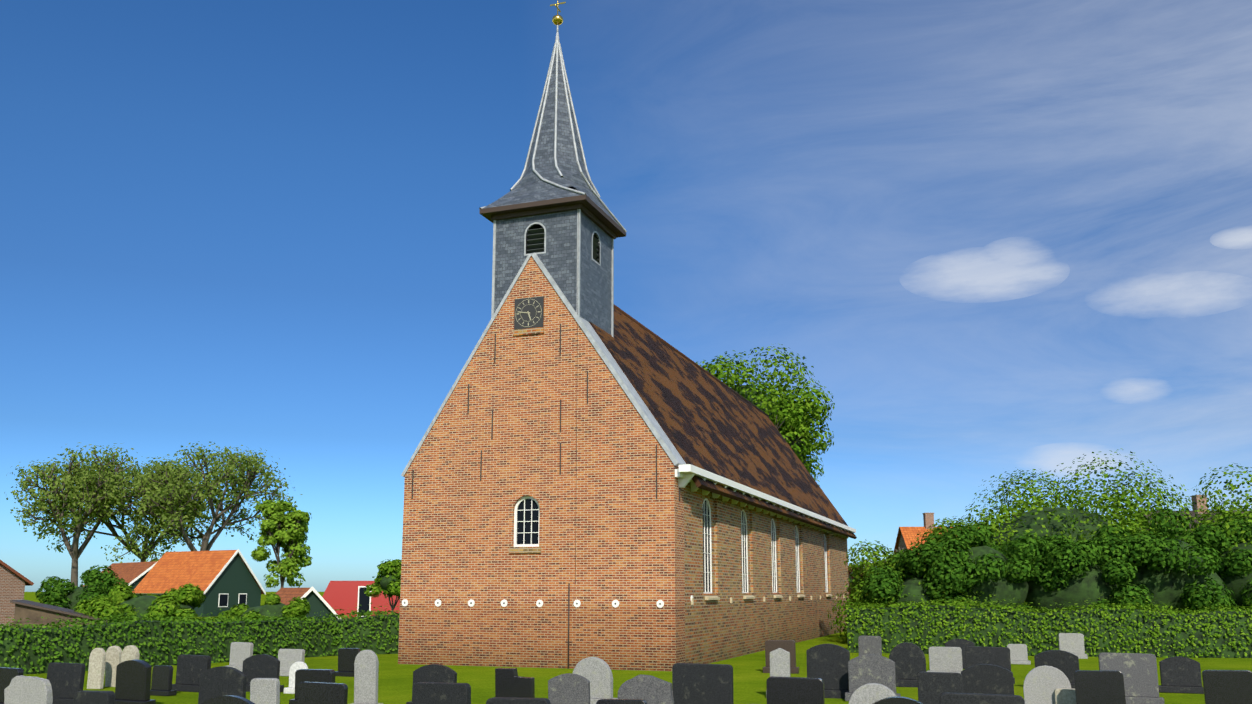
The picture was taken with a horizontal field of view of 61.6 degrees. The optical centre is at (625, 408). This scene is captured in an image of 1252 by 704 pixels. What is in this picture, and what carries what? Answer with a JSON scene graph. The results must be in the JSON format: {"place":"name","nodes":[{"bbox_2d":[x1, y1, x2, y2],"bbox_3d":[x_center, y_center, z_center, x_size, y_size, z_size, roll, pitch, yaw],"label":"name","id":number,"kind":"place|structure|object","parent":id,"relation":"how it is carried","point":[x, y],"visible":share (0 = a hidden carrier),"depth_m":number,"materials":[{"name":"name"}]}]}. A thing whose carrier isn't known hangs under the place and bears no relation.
{"place":"outdoors","nodes":[
{"label":"outdoors","id":0,"kind":"place"},
{"bbox_2d":[398,256,684,670],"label":"church front wall","id":1,"kind":"structure","parent":0,"point":[611,518],"depth_m":30.37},
{"bbox_2d":[509,547,540,552],"bbox_3d":[-2.888,4.091,30.281,1.000,0.175,0.150,-4,-10,20],"label":"gable window sill","id":2,"kind":"structure","parent":1,"relation":"attached to","point":[524,549],"depth_m":30.21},
{"bbox_2d":[514,496,539,546],"bbox_3d":[-2.845,3.291,30.540,0.860,1.480,0.080,-4,-10,20],"label":"gable window","id":3,"kind":"structure","parent":1,"relation":"in","point":[526,520],"depth_m":30.54,"materials":[{"name":"white paint"}]},
{"bbox_2d":[513,327,543,335],"bbox_3d":[-2.895,-2.282,31.369,1.000,0.185,0.095,-4,-10,20],"label":"clock ledge","id":4,"kind":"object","parent":1,"relation":"attached to","point":[527,331],"depth_m":31.32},
{"bbox_2d":[411,209,680,668],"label":"wall anchors","id":5,"kind":"object","parent":1,"relation":"attached to","point":[560,463],"visible":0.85,"depth_m":30.41,"materials":[{"name":"brown metal"}]},
{"bbox_2d":[402,595,692,607],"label":"wall anchor plates","id":6,"kind":"object","parent":1,"relation":"attached to","point":[576,603],"visible":0.96,"depth_m":29.84,"materials":[{"name":"white paint"}]},
{"bbox_2d":[0,0,1251,591],"label":"sky","id":7,"kind":"structure","parent":0,"point":[1000,236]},
{"bbox_2d":[23,592,1251,703],"bbox_3d":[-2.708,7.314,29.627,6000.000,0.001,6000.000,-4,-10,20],"label":"ground","id":8,"kind":"structure","parent":0,"point":[395,681],"depth_m":26.82,"materials":[{"name":"green plant"}]},
{"bbox_2d":[0,667,22,703],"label":"gravestone","id":9,"kind":"object","parent":8,"relation":"on","point":[7,675],"visible":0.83,"depth_m":19.03,"materials":[{"name":"black stone"}]},
{"bbox_2d":[0,560,33,627],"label":"brick house","id":10,"kind":"structure","parent":8,"relation":"on","point":[13,583],"depth_m":47.45,"materials":[{"name":"brown brick"}]},
{"bbox_2d":[4,675,52,703],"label":"gravestone","id":11,"kind":"object","parent":8,"relation":"on","point":[21,689],"visible":1,"depth_m":16.36,"materials":[{"name":"stone"}]},
{"bbox_2d":[10,600,106,628],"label":"shed","id":12,"kind":"structure","parent":8,"relation":"on","point":[33,611],"depth_m":38.06,"materials":[{"name":"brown wood"}]},
{"bbox_2d":[47,662,85,703],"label":"gravestone","id":13,"kind":"object","parent":8,"relation":"on","point":[66,680],"visible":0.71,"depth_m":19.70,"materials":[{"name":"stone"}]},
{"bbox_2d":[35,565,142,609],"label":"shrub","id":14,"kind":"object","parent":8,"relation":"on","point":[58,594],"visible":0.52,"depth_m":55.58,"materials":[{"name":"green plant"}]},
{"bbox_2d":[73,690,114,703],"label":"gravestone","id":15,"kind":"object","parent":8,"relation":"on","point":[93,697],"visible":1,"depth_m":15.23,"materials":[{"name":"stone"}]},
{"bbox_2d":[4,442,184,586],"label":"tree","id":16,"kind":"object","parent":8,"relation":"on","point":[107,484],"visible":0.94,"depth_m":126.44,"materials":[{"name":"green plant"}]},
{"bbox_2d":[87,648,105,688],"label":"gravestone","id":17,"kind":"object","parent":8,"relation":"on","point":[97,663],"visible":1,"depth_m":23.16,"materials":[{"name":"stone"}]},
{"bbox_2d":[105,646,121,686],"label":"gravestone","id":18,"kind":"object","parent":8,"relation":"on","point":[113,656],"visible":0.69,"depth_m":23.68,"materials":[{"name":"stone"}]},
{"bbox_2d":[83,561,157,594],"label":"green house","id":19,"kind":"structure","parent":8,"relation":"on","point":[133,574],"depth_m":104.08,"materials":[{"name":"green"}]},
{"bbox_2d":[121,645,139,662],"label":"gravestone","id":20,"kind":"object","parent":8,"relation":"on","point":[130,652],"visible":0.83,"depth_m":22.76,"materials":[{"name":"stone"}]},
{"bbox_2d":[32,458,229,562],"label":"tree","id":21,"kind":"object","parent":8,"relation":"on","point":[144,553],"visible":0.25,"depth_m":131.66,"materials":[{"name":"green plant"}]},
{"bbox_2d":[115,659,155,703],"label":"gravestone","id":22,"kind":"object","parent":8,"relation":"on","point":[133,682],"visible":0.92,"depth_m":19.27,"materials":[{"name":"black stone"}]},
{"bbox_2d":[73,583,205,622],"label":"shrub","id":23,"kind":"object","parent":8,"relation":"on","point":[189,597],"visible":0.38,"depth_m":40.27,"materials":[{"name":"green plant"}]},
{"bbox_2d":[150,665,176,695],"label":"gravestone","id":24,"kind":"object","parent":8,"relation":"on","point":[162,678],"visible":0.98,"depth_m":21.68,"materials":[{"name":"black stone"}]},
{"bbox_2d":[172,654,210,691],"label":"gravestone","id":25,"kind":"object","parent":8,"relation":"on","point":[190,669],"visible":0.81,"depth_m":22.59,"materials":[{"name":"stone"}]},
{"bbox_2d":[94,441,302,553],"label":"tree","id":26,"kind":"object","parent":8,"relation":"on","point":[240,485],"visible":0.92,"depth_m":130.94,"materials":[{"name":"green plant"}]},
{"bbox_2d":[133,549,265,616],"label":"green house","id":27,"kind":"structure","parent":8,"relation":"on","point":[225,580],"depth_m":91.28,"materials":[{"name":"green"}]},
{"bbox_2d":[0,603,399,674],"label":"hedge","id":28,"kind":"object","parent":8,"relation":"on","point":[35,649],"visible":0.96,"depth_m":31.01,"materials":[{"name":"green plant"}]},
{"bbox_2d":[198,666,246,703],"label":"gravestone","id":29,"kind":"object","parent":8,"relation":"on","point":[219,681],"visible":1,"depth_m":17.64,"materials":[{"name":"stone"}]},
{"bbox_2d":[201,695,254,703],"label":"gravestone","id":30,"kind":"object","parent":8,"relation":"on","point":[229,699],"visible":1,"depth_m":13.40,"materials":[{"name":"black stone"}]},
{"bbox_2d":[228,642,253,671],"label":"gravestone","id":31,"kind":"object","parent":8,"relation":"on","point":[240,652],"visible":0.79,"depth_m":28.26,"materials":[{"name":"stone"}]},
{"bbox_2d":[242,654,283,691],"bbox_3d":[-7.846,5.688,22.569,1.088,0.782,0.236,-5,-12,22],"label":"gravestone","id":32,"kind":"object","parent":8,"relation":"on","point":[261,666],"visible":0.69,"depth_m":22.53,"materials":[{"name":"stone"}]},
{"bbox_2d":[216,593,310,620],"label":"shrub","id":33,"kind":"object","parent":8,"relation":"on","point":[273,604],"visible":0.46,"depth_m":45.67,"materials":[{"name":"green plant"}]},
{"bbox_2d":[250,678,279,703],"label":"gravestone","id":34,"kind":"object","parent":8,"relation":"on","point":[264,690],"visible":1,"depth_m":16.12,"materials":[{"name":"stone"}]},
{"bbox_2d":[251,499,312,587],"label":"birch tree","id":35,"kind":"object","parent":8,"relation":"on","point":[280,527],"visible":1,"depth_m":100.88,"materials":[{"name":"green plant"}]},
{"bbox_2d":[278,649,304,675],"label":"gravestone","id":36,"kind":"object","parent":8,"relation":"on","point":[287,658],"visible":0.65,"depth_m":26.66,"materials":[{"name":"stone"}]},
{"bbox_2d":[284,661,307,693],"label":"gravestone","id":37,"kind":"object","parent":8,"relation":"on","point":[294,667],"visible":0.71,"depth_m":22.16,"materials":[{"name":"white stone"}]},
{"bbox_2d":[275,586,340,620],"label":"green house","id":38,"kind":"structure","parent":8,"relation":"on","point":[318,603],"depth_m":70.49,"materials":[{"name":"green"}]},
{"bbox_2d":[289,669,334,703],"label":"gravestone","id":39,"kind":"object","parent":8,"relation":"on","point":[316,675],"visible":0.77,"depth_m":19.73,"materials":[{"name":"black stone"}]},
{"bbox_2d":[297,682,347,703],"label":"gravestone","id":40,"kind":"object","parent":8,"relation":"on","point":[320,693],"visible":1,"depth_m":15.76,"materials":[{"name":"black stone"}]},
{"bbox_2d":[335,648,360,676],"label":"gravestone","id":41,"kind":"object","parent":8,"relation":"on","point":[346,658],"visible":0.75,"depth_m":26.57,"materials":[{"name":"black stone"}]},
{"bbox_2d":[322,581,399,618],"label":"red building","id":42,"kind":"structure","parent":8,"relation":"on","point":[346,595],"depth_m":80.06,"materials":[{"name":"red"}]},
{"bbox_2d":[351,650,382,703],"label":"gravestone","id":43,"kind":"object","parent":8,"relation":"on","point":[366,664],"visible":1,"depth_m":18.62,"materials":[{"name":"stone"}]},
{"bbox_2d":[364,559,401,611],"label":"tree","id":44,"kind":"object","parent":8,"relation":"on","point":[387,580],"visible":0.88,"depth_m":70.02,"materials":[{"name":"green plant"}]},
{"bbox_2d":[406,664,456,703],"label":"gravestone","id":45,"kind":"object","parent":8,"relation":"on","point":[436,673],"visible":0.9,"depth_m":18.88,"materials":[{"name":"stone"}]},
{"bbox_2d":[413,682,470,703],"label":"gravestone","id":46,"kind":"object","parent":8,"relation":"on","point":[438,693],"visible":1,"depth_m":15.16,"materials":[{"name":"stone"}]},
{"bbox_2d":[495,668,534,697],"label":"gravestone","id":47,"kind":"object","parent":8,"relation":"on","point":[509,682],"visible":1,"depth_m":17.92,"materials":[{"name":"black stone"}]},
{"bbox_2d":[486,697,550,703],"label":"gravestone","id":48,"kind":"object","parent":8,"relation":"on","point":[504,700],"visible":1,"depth_m":13.44,"materials":[{"name":"stone"}]},
{"bbox_2d":[548,673,589,703],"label":"gravestone","id":49,"kind":"object","parent":8,"relation":"on","point":[569,688],"visible":0.98,"depth_m":16.23,"materials":[{"name":"grey stone"}]},
{"bbox_2d":[573,657,616,703],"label":"gravestone","id":50,"kind":"object","parent":8,"relation":"on","point":[596,672],"visible":0.73,"depth_m":19.54,"materials":[{"name":"stone"}]},
{"bbox_2d":[596,699,646,703],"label":"gravestone","id":51,"kind":"object","parent":8,"relation":"on","point":[621,701],"visible":1,"depth_m":14.35,"materials":[{"name":"black stone"}]},
{"bbox_2d":[617,674,673,703],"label":"gravestone","id":52,"kind":"object","parent":8,"relation":"on","point":[649,689],"visible":0.94,"depth_m":15.77,"materials":[{"name":"grey stone"}]},
{"bbox_2d":[672,663,733,703],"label":"gravestone","id":53,"kind":"object","parent":8,"relation":"on","point":[694,683],"visible":1,"depth_m":17.69,"materials":[{"name":"stone"}]},
{"bbox_2d":[696,344,834,490],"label":"tree","id":54,"kind":"object","parent":8,"relation":"on","point":[791,419],"visible":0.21,"depth_m":74.25,"materials":[{"name":"green plant"}]},
{"bbox_2d":[766,648,789,697],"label":"gravestone","id":55,"kind":"object","parent":8,"relation":"on","point":[779,662],"visible":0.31,"depth_m":21.27,"materials":[{"name":"stone"}]},
{"bbox_2d":[763,640,798,673],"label":"gravestone","id":56,"kind":"object","parent":8,"relation":"on","point":[786,645],"visible":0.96,"depth_m":27.64,"materials":[{"name":"brown stone"}]},
{"bbox_2d":[766,676,824,703],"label":"gravestone","id":57,"kind":"object","parent":8,"relation":"on","point":[792,690],"visible":1,"depth_m":15.78,"materials":[{"name":"black stone"}]},
{"bbox_2d":[806,644,849,698],"bbox_3d":[4.107,5.328,21.320,1.001,1.064,0.248,-2,-9,17],"label":"gravestone","id":58,"kind":"object","parent":8,"relation":"on","point":[827,664],"visible":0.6,"depth_m":21.26,"materials":[{"name":"stone"}]},
{"bbox_2d":[858,636,881,655],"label":"gravestone","id":59,"kind":"object","parent":8,"relation":"on","point":[869,645],"visible":0.6,"depth_m":31.36,"materials":[{"name":"grey stone"}]},
{"bbox_2d":[849,683,895,703],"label":"gravestone","id":60,"kind":"object","parent":8,"relation":"on","point":[870,693],"visible":0.9,"depth_m":15.32,"materials":[{"name":"stone"}]},
{"bbox_2d":[845,654,900,700],"bbox_3d":[4.814,5.279,20.555,1.037,0.897,0.261,-3,-11,19],"label":"gravestone","id":61,"kind":"object","parent":8,"relation":"on","point":[868,669],"visible":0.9,"depth_m":20.53,"materials":[{"name":"grey stone"}]},
{"bbox_2d":[873,696,922,703],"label":"gravestone","id":62,"kind":"object","parent":8,"relation":"on","point":[896,700],"visible":1,"depth_m":13.91,"materials":[{"name":"black stone"}]},
{"bbox_2d":[889,642,925,686],"bbox_3d":[6.356,5.791,23.731,0.948,0.979,0.234,-2,-9,17],"label":"gravestone","id":63,"kind":"object","parent":8,"relation":"on","point":[908,659],"visible":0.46,"depth_m":23.68,"materials":[{"name":"stone"}]},
{"bbox_2d":[858,542,970,606],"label":"bush","id":64,"kind":"object","parent":8,"relation":"on","point":[884,584],"visible":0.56,"depth_m":40.14,"materials":[{"name":"green plant"}]},
{"bbox_2d":[827,517,1029,640],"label":"bush","id":65,"kind":"object","parent":8,"relation":"on","point":[855,590],"visible":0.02,"depth_m":44.74,"materials":[{"name":"green plant"}]},
{"bbox_2d":[917,672,962,703],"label":"gravestone","id":66,"kind":"object","parent":8,"relation":"on","point":[933,687],"visible":0.96,"depth_m":17.60,"materials":[{"name":"stone"}]},
{"bbox_2d":[927,647,962,673],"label":"gravestone","id":67,"kind":"object","parent":8,"relation":"on","point":[945,659],"visible":0.71,"depth_m":26.50,"materials":[{"name":"stone"}]},
{"bbox_2d":[893,513,1013,556],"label":"house","id":68,"kind":"structure","parent":8,"relation":"on","point":[906,536],"depth_m":93.88,"materials":[{"name":"orange tile"}]},
{"bbox_2d":[945,639,974,668],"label":"gravestone","id":69,"kind":"object","parent":8,"relation":"on","point":[962,644],"visible":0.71,"depth_m":29.23,"materials":[{"name":"stone"}]},
{"bbox_2d":[940,692,1024,703],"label":"gravestone","id":70,"kind":"object","parent":8,"relation":"on","point":[958,698],"visible":1,"depth_m":12.33,"materials":[{"name":"stone"}]},
{"bbox_2d":[896,522,1073,611],"bbox_3d":[13.867,7.006,41.225,6.795,5.096,5.395,-4,-10,20],"label":"bush","id":71,"kind":"object","parent":8,"relation":"on","point":[998,574],"visible":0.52,"depth_m":39.94,"materials":[{"name":"green plant"}]},
{"bbox_2d":[961,664,1013,694],"bbox_3d":[6.502,5.026,18.890,1.028,0.825,0.252,-4,-8,18],"label":"gravestone","id":72,"kind":"object","parent":8,"relation":"on","point":[986,679],"visible":0.75,"depth_m":18.86,"materials":[{"name":"stone"}]},
{"bbox_2d":[965,646,1014,683],"bbox_3d":[8.524,6.040,24.723,1.143,0.828,0.240,-2,-11,19],"label":"gravestone","id":73,"kind":"object","parent":8,"relation":"on","point":[978,655],"visible":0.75,"depth_m":24.71,"materials":[{"name":"stone"}]},
{"bbox_2d":[1007,644,1030,664],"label":"gravestone","id":74,"kind":"object","parent":8,"relation":"on","point":[1018,654],"visible":0.88,"depth_m":30.98,"materials":[{"name":"stone"}]},
{"bbox_2d":[1023,665,1070,703],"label":"gravestone","id":75,"kind":"object","parent":8,"relation":"on","point":[1042,684],"visible":0.92,"depth_m":18.47,"materials":[{"name":"stone"}]},
{"bbox_2d":[845,590,1251,657],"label":"hedge","id":76,"kind":"object","parent":8,"relation":"on","point":[1132,628],"visible":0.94,"depth_m":34.92,"materials":[{"name":"green plant"}]},
{"bbox_2d":[1034,650,1078,688],"bbox_3d":[9.440,5.729,22.999,1.038,0.850,0.266,-5,-8,22],"label":"gravestone","id":77,"kind":"object","parent":8,"relation":"on","point":[1066,663],"visible":0.62,"depth_m":22.93,"materials":[{"name":"stone"}]},
{"bbox_2d":[1054,688,1075,703],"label":"gravestone","id":78,"kind":"object","parent":8,"relation":"on","point":[1065,695],"visible":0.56,"depth_m":18.22,"materials":[{"name":"stone"}]},
{"bbox_2d":[993,531,1153,612],"bbox_3d":[17.124,7.167,40.702,5.708,4.707,4.848,-4,-10,20],"label":"bush","id":79,"kind":"object","parent":8,"relation":"on","point":[1093,579],"visible":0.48,"depth_m":39.31,"materials":[{"name":"green plant"}]},
{"bbox_2d":[1059,633,1087,658],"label":"gravestone","id":80,"kind":"object","parent":8,"relation":"on","point":[1072,643],"visible":0.75,"depth_m":33.70,"materials":[{"name":"stone"}]},
{"bbox_2d":[933,448,1218,586],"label":"tree","id":81,"kind":"object","parent":8,"relation":"on","point":[1042,519],"visible":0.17,"depth_m":45.43,"materials":[{"name":"green plant"}]},
{"bbox_2d":[1074,670,1125,703],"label":"gravestone","id":82,"kind":"object","parent":8,"relation":"on","point":[1099,686],"visible":1,"depth_m":17.56,"materials":[{"name":"black stone"}]},
{"bbox_2d":[1098,653,1163,703],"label":"gravestone","id":83,"kind":"object","parent":8,"relation":"on","point":[1139,672],"visible":0.83,"depth_m":19.84,"materials":[{"name":"grey stone"}]},
{"bbox_2d":[1087,506,1251,613],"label":"bush","id":84,"kind":"object","parent":8,"relation":"on","point":[1173,571],"visible":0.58,"depth_m":39.21,"materials":[{"name":"green plant"}]},
{"bbox_2d":[1158,656,1203,693],"bbox_3d":[11.772,5.658,22.301,0.909,0.751,0.237,-3,-12,20],"label":"gravestone","id":85,"kind":"object","parent":8,"relation":"on","point":[1178,674],"visible":0.85,"depth_m":22.25,"materials":[{"name":"stone"}]},
{"bbox_2d":[1132,464,1251,568],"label":"tree","id":86,"kind":"object","parent":8,"relation":"on","point":[1222,514],"visible":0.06,"depth_m":44.43,"materials":[{"name":"green plant"}]},
{"bbox_2d":[1136,495,1251,539],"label":"house","id":87,"kind":"structure","parent":8,"relation":"on","point":[1195,498],"depth_m":88.30,"materials":[{"name":"brown paint"}]},
{"bbox_2d":[1191,515,1251,610],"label":"bush","id":88,"kind":"object","parent":8,"relation":"on","point":[1241,587],"visible":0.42,"depth_m":40.59,"materials":[{"name":"green plant"}]},
{"bbox_2d":[1202,670,1251,703],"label":"gravestone","id":89,"kind":"object","parent":8,"relation":"on","point":[1227,686],"visible":1,"depth_m":18.17,"materials":[{"name":"black stone"}]},
{"bbox_2d":[684,482,849,663],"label":"church nave walls","id":90,"kind":"structure","parent":0,"point":[723,628],"depth_m":37.35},
{"bbox_2d":[401,254,531,476],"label":"roof verge trim","id":91,"kind":"structure","parent":90,"relation":"attached to","point":[466,365],"depth_m":31.88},
{"bbox_2d":[514,296,543,329],"bbox_3d":[-2.909,-2.847,31.430,0.940,0.940,0.075,-4,-10,20],"label":"clock","id":92,"kind":"object","parent":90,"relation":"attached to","point":[528,312],"visible":0.98,"depth_m":31.41,"materials":[{"name":"grey"}]},
{"bbox_2d":[494,210,611,334],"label":"bell tower","id":93,"kind":"structure","parent":90,"relation":"on","point":[558,258],"depth_m":31.96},
{"bbox_2d":[524,222,545,255],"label":"tower hole trim","id":94,"kind":"structure","parent":93,"relation":"attached to","point":[525,241],"depth_m":31.88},
{"bbox_2d":[484,51,620,226],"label":"spire","id":95,"kind":"structure","parent":93,"relation":"on","point":[531,186],"depth_m":32.91,"materials":[{"name":"stone"}]},
{"bbox_2d":[479,195,625,238],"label":"tower cornice","id":96,"kind":"structure","parent":93,"relation":"attached to","point":[596,214],"depth_m":31.95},
{"bbox_2d":[491,209,613,336],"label":"corner trim","id":97,"kind":"structure","parent":93,"relation":"attached to","point":[578,266],"depth_m":32.03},
{"bbox_2d":[479,24,626,231],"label":"spire ridge trim","id":98,"kind":"structure","parent":93,"relation":"on","point":[557,47],"depth_m":33.61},
{"bbox_2d":[526,228,598,261],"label":"louvered windows","id":99,"kind":"structure","parent":93,"relation":"attached to","point":[535,240],"depth_m":31.95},
{"bbox_2d":[532,252,685,466],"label":"roof verge trim","id":100,"kind":"structure","parent":90,"relation":"attached to","point":[651,422],"depth_m":30.34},
{"bbox_2d":[702,498,711,593],"bbox_3d":[2.453,4.211,32.206,0.060,2.900,1.060,-4,-10,20],"label":"side window","id":101,"kind":"structure","parent":90,"relation":"attached to","point":[707,565],"depth_m":32.34,"materials":[{"name":"white paint"}]},
{"bbox_2d":[589,308,856,538],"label":"roof","id":102,"kind":"structure","parent":90,"relation":"on","point":[706,421],"depth_m":39.90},
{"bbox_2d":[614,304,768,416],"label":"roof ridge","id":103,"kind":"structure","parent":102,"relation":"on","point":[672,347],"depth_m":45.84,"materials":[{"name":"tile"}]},
{"bbox_2d":[741,510,747,592],"bbox_3d":[4.092,4.984,36.650,0.060,2.900,1.060,-4,-10,20],"label":"side window","id":104,"kind":"structure","parent":90,"relation":"attached to","point":[744,547],"depth_m":36.83,"materials":[{"name":"white paint"}]},
{"bbox_2d":[675,464,855,538],"bbox_3d":[7.136,4.484,44.093,0.497,0.580,32.800,-4,-10,20],"label":"gutter","id":105,"kind":"object","parent":90,"relation":"attached to","point":[685,474],"visible":0.6,"depth_m":35.45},
{"bbox_2d":[771,518,776,592],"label":"side window","id":106,"kind":"structure","parent":90,"relation":"attached to","point":[774,562],"depth_m":41.35,"materials":[{"name":"white paint"}]},
{"bbox_2d":[795,526,799,592],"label":"side window","id":107,"kind":"structure","parent":90,"relation":"attached to","point":[797,560],"depth_m":45.84,"materials":[{"name":"white paint"}]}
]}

